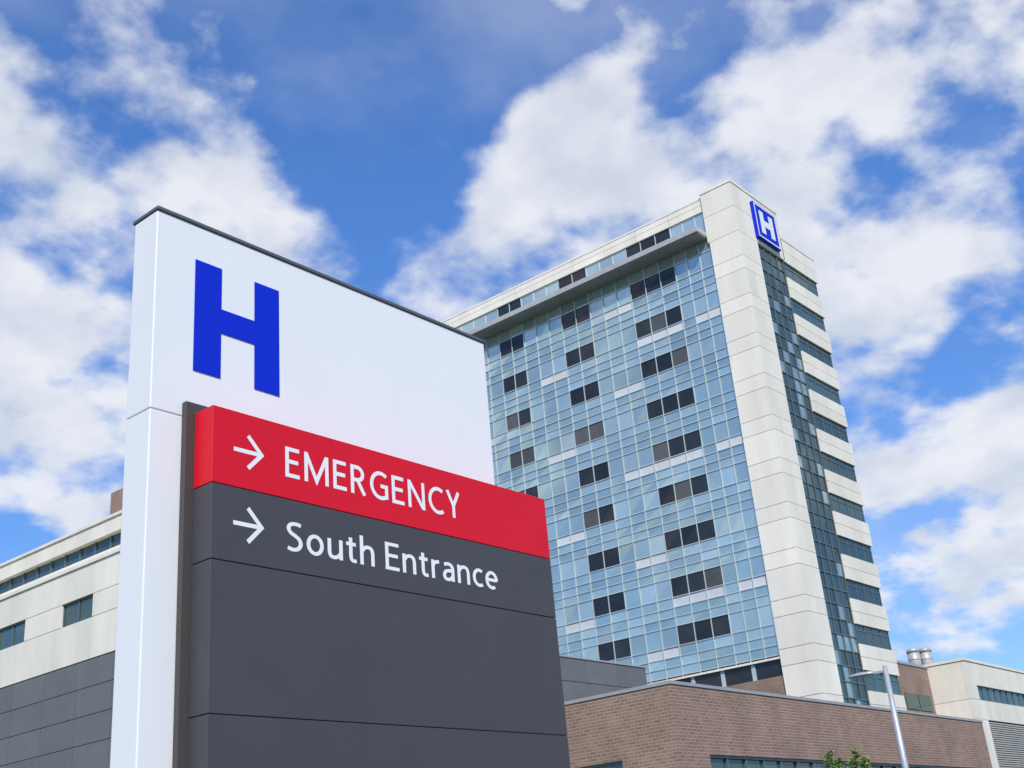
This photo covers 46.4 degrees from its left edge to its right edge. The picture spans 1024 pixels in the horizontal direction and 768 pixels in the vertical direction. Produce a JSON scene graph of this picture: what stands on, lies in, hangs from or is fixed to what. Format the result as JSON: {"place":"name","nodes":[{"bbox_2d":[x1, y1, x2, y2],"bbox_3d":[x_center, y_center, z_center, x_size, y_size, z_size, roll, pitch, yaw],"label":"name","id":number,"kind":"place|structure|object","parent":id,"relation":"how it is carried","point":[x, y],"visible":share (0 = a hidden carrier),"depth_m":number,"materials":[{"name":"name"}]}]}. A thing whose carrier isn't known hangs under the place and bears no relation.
{"place":"outdoors","nodes":[
{"label":"outdoors","id":0,"kind":"place"},
{"bbox_2d":[0,488,646,767],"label":"hospital wing","id":1,"kind":"structure","parent":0,"point":[58,609],"depth_m":72.64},
{"bbox_2d":[0,596,92,649],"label":"windows","id":2,"kind":"structure","parent":1,"relation":"in","point":[71,611],"depth_m":72.74,"materials":[{"name":"teal glass"}]},
{"bbox_2d":[0,594,92,650],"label":"window frames","id":3,"kind":"structure","parent":1,"relation":"in","point":[89,596],"depth_m":72.90,"materials":[{"name":"metal"}]},
{"bbox_2d":[0,0,1023,670],"label":"sky","id":4,"kind":"structure","parent":0,"point":[434,159],"materials":[{"name":"blue"}]},
{"bbox_2d":[564,684,991,767],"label":"brick walls","id":5,"kind":"structure","parent":0,"point":[671,726],"depth_m":57.88,"materials":[{"name":"brown brick"}]},
{"bbox_2d":[564,682,659,704],"bbox_3d":[0.314,16.492,59.716,17.450,0.150,0.550,-23,-29,35],"label":"coping side","id":6,"kind":"object","parent":5,"relation":"on","point":[612,693],"visible":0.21,"depth_m":56.05,"materials":[{"name":"metal"}]},
{"bbox_2d":[581,755,963,767],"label":"window frames","id":7,"kind":"structure","parent":5,"relation":"attached to","point":[780,760],"depth_m":59.83,"materials":[{"name":"black metal"}]},
{"bbox_2d":[596,758,913,767],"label":"window panes","id":8,"kind":"object","parent":7,"relation":"in","point":[720,763],"visible":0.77,"depth_m":58.24,"materials":[{"name":"blue glass"}]},
{"bbox_2d":[659,680,982,722],"bbox_3d":[19.536,18.431,68.292,0.550,0.150,38.800,-23,-29,35],"label":"roof coping","id":9,"kind":"object","parent":5,"relation":"on","point":[783,696],"visible":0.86,"depth_m":63.21,"materials":[{"name":"metal"}]},
{"bbox_2d":[822,749,860,767],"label":"young tree","id":10,"kind":"object","parent":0,"point":[835,763],"visible":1,"depth_m":51.50,"materials":[{"name":"green plant"}]},
{"bbox_2d":[845,748,877,767],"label":"young tree","id":11,"kind":"object","parent":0,"point":[865,761],"visible":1,"depth_m":52.41,"materials":[{"name":"green plant"}]},
{"bbox_2d":[989,721,1023,767],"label":"wall","id":12,"kind":"structure","parent":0,"point":[1010,745],"depth_m":136.46,"materials":[{"name":"grey metal"}]},
{"bbox_2d":[927,661,1023,767],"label":"precast panels","id":13,"kind":"object","parent":12,"relation":"on","point":[954,688],"visible":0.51,"depth_m":133.67,"materials":[{"name":"concrete"}]},
{"bbox_2d":[922,657,1023,673],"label":"coping","id":14,"kind":"object","parent":13,"relation":"on","point":[972,661],"visible":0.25,"depth_m":135.32,"materials":[{"name":"metal"}]},
{"bbox_2d":[906,648,921,664],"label":"roof vent","id":15,"kind":"object","parent":14,"relation":"on","point":[913,655],"visible":0.87,"depth_m":137.43,"materials":[{"name":"metal"}]},
{"bbox_2d":[919,647,933,664],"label":"roof vent","id":16,"kind":"object","parent":14,"relation":"on","point":[926,657],"visible":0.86,"depth_m":137.82,"materials":[{"name":"metal"}]},
{"bbox_2d":[977,686,1023,706],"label":"ribbon windows","id":17,"kind":"structure","parent":13,"relation":"in","point":[998,696],"depth_m":139.18,"materials":[{"name":"blue glass"}]},
{"bbox_2d":[981,687,1023,706],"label":"ribbon mullions","id":18,"kind":"object","parent":13,"relation":"attached to","point":[1001,696],"visible":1,"depth_m":139.16,"materials":[{"name":"grey metal"}]},
{"bbox_2d":[989,722,1023,767],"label":"louvres","id":19,"kind":"object","parent":13,"relation":"on","point":[1012,752],"visible":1,"depth_m":135.68,"materials":[{"name":"metal"}]},
{"label":"ground","id":20,"kind":"structure","parent":0,"visible":0},
{"bbox_2d":[110,205,570,767],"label":"hospital entrance sign","id":21,"kind":"object","parent":20,"relation":"on","point":[334,547],"visible":1,"depth_m":7.32,"materials":[{"name":"metal"}]},
{"bbox_2d":[441,178,906,710],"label":"hospital tower","id":22,"kind":"structure","parent":20,"relation":"on","point":[672,447],"depth_m":123.15,"materials":[{"name":"glass"}]},
{"bbox_2d":[498,229,669,316],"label":"clerestory windows","id":23,"kind":"structure","parent":22,"relation":"in","point":[664,235],"depth_m":136.75,"materials":[{"name":"black glass"}]},
{"bbox_2d":[678,660,782,686],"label":"base windows","id":24,"kind":"structure","parent":22,"relation":"in","point":[770,669],"depth_m":111.15,"materials":[{"name":"black glass"}]},
{"bbox_2d":[783,262,899,694],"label":"ribbon windows","id":25,"kind":"structure","parent":22,"relation":"in","point":[853,594],"depth_m":123.27,"materials":[{"name":"teal glass"}]},
{"bbox_2d":[848,665,908,767],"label":"street lamp","id":26,"kind":"object","parent":20,"relation":"on","point":[901,748],"visible":1,"depth_m":48.22,"materials":[{"name":"metal"}]},
{"bbox_2d":[897,663,935,713],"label":"link brick","id":27,"kind":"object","parent":20,"relation":"on","point":[913,679],"visible":0.17,"depth_m":131.47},
{"bbox_2d":[896,660,926,668],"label":"link coping","id":28,"kind":"object","parent":27,"relation":"on","point":[911,664],"visible":0.14,"depth_m":132.20,"materials":[{"name":"grey metal"}]},
{"bbox_2d":[904,692,933,711],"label":"link windows","id":29,"kind":"structure","parent":27,"relation":"in","point":[924,702],"depth_m":130.46,"materials":[{"name":"green glass"}]}
]}

